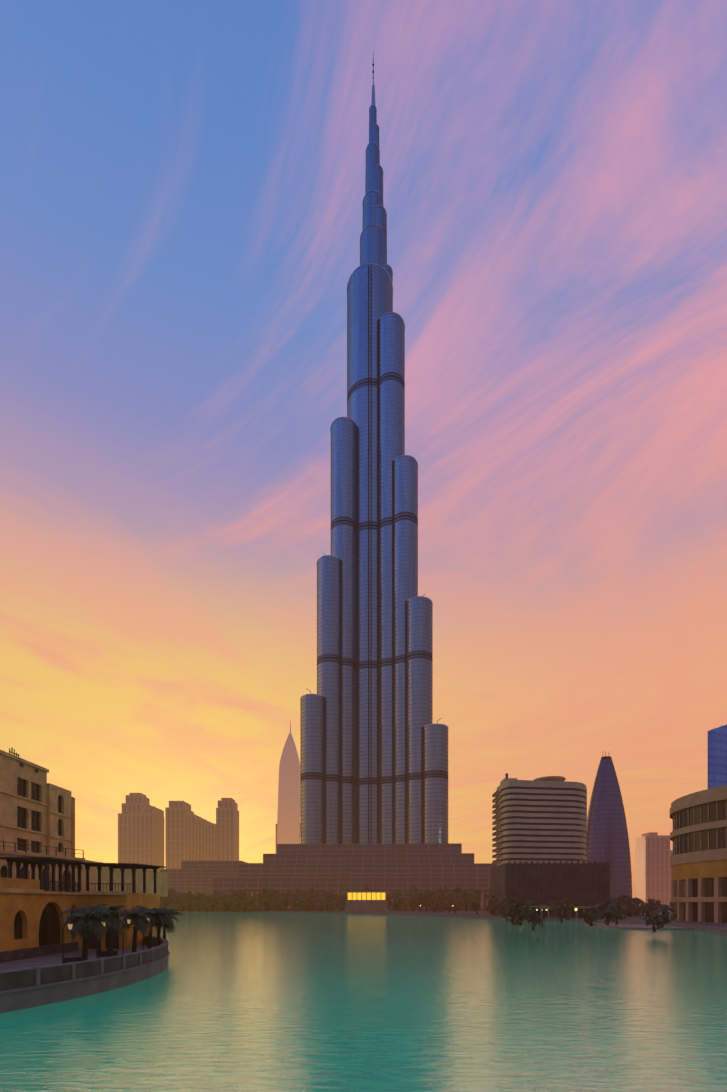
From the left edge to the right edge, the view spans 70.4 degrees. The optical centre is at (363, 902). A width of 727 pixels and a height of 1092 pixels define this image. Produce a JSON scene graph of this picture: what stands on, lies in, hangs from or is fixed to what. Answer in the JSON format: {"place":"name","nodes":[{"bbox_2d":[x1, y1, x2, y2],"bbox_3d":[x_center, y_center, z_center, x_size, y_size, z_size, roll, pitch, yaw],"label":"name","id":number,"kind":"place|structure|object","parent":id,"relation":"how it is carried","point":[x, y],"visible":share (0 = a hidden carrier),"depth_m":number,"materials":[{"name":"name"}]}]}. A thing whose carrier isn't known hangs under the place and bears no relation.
{"place":"outdoors","nodes":[
{"label":"outdoors","id":0,"kind":"place"},
{"bbox_2d":[0,911,726,1091],"bbox_3d":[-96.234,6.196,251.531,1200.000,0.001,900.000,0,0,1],"label":"water","id":1,"kind":"structure","parent":0,"point":[268,1002],"depth_m":28.61,"materials":[{"name":"teal liquid"}]},
{"bbox_2d":[0,907,726,1012],"bbox_3d":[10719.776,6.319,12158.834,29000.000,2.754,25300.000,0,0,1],"label":"land","id":2,"kind":"structure","parent":0,"point":[27,997],"depth_m":42.02,"materials":[{"name":"stone"}]},
{"bbox_2d":[0,747,167,962],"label":"waterfront building","id":3,"kind":"structure","parent":2,"relation":"on","point":[47,877],"depth_m":56.57,"materials":[{"name":"stone"}]},
{"bbox_2d":[0,935,167,990],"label":"promenade parapet","id":4,"kind":"structure","parent":2,"relation":"on","point":[24,977],"depth_m":33.80,"materials":[{"name":"stone"}]},
{"bbox_2d":[62,917,149,963],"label":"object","id":5,"kind":"object","parent":2,"relation":"on","point":[99,954],"visible":0.46,"depth_m":39.00,"materials":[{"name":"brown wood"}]},
{"bbox_2d":[60,904,183,960],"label":"palm trees","id":6,"kind":"object","parent":2,"relation":"on","point":[85,922],"visible":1,"depth_m":41.49,"materials":[{"name":"green plant"}]},
{"bbox_2d":[118,793,238,870],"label":"distant buildings","id":7,"kind":"structure","parent":2,"relation":"on","point":[190,835],"depth_m":764.02,"materials":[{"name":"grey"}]},
{"bbox_2d":[276,719,299,853],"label":"pointed tower","id":8,"kind":"structure","parent":2,"relation":"on","point":[288,824],"depth_m":883.89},
{"bbox_2d":[160,843,495,909],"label":"tower podium","id":9,"kind":"object","parent":2,"relation":"on","point":[391,868],"visible":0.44,"depth_m":422.46,"materials":[{"name":"brown concrete"}]},
{"bbox_2d":[300,58,448,843],"bbox_3d":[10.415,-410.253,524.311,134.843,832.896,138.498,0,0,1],"label":"skyscraper","id":10,"kind":"structure","parent":9,"relation":"on","point":[373,754],"depth_m":476.08,"materials":[{"name":"blue glass"}]},
{"bbox_2d":[160,883,685,931],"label":"shore trees","id":11,"kind":"object","parent":2,"relation":"on","point":[439,901],"visible":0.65,"depth_m":333.02,"materials":[{"name":"green plant"}]},
{"bbox_2d":[345,891,576,912],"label":"lights","id":12,"kind":"object","parent":2,"relation":"on","point":[366,901],"visible":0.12,"depth_m":300.05,"materials":[{"name":"yellow glass"}]},
{"bbox_2d":[491,861,693,929],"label":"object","id":13,"kind":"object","parent":2,"relation":"on","point":[584,886],"visible":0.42,"depth_m":203.20,"materials":[{"name":"brown concrete"}]},
{"bbox_2d":[492,773,586,865],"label":"banded building","id":14,"kind":"structure","parent":13,"relation":"on","point":[540,819],"depth_m":237.39,"materials":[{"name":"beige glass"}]},
{"bbox_2d":[670,785,726,922],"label":"curved building","id":15,"kind":"structure","parent":2,"relation":"on","point":[698,858],"depth_m":143.43,"materials":[{"name":"concrete"}]},
{"bbox_2d":[0,0,726,897],"label":"sky","id":16,"kind":"structure","parent":0,"point":[182,182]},
{"bbox_2d":[586,750,631,898],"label":"bullet tower","id":17,"kind":"structure","parent":0,"point":[607,839],"depth_m":407.15,"materials":[{"name":"blue glass"}]},
{"bbox_2d":[635,832,672,906],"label":"distant block","id":18,"kind":"structure","parent":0,"point":[653,853],"depth_m":593.68,"materials":[{"name":"grey"}]},
{"bbox_2d":[708,724,726,788],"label":"glass building","id":19,"kind":"structure","parent":0,"point":[717,757],"depth_m":247.35,"materials":[{"name":"blue glass"}]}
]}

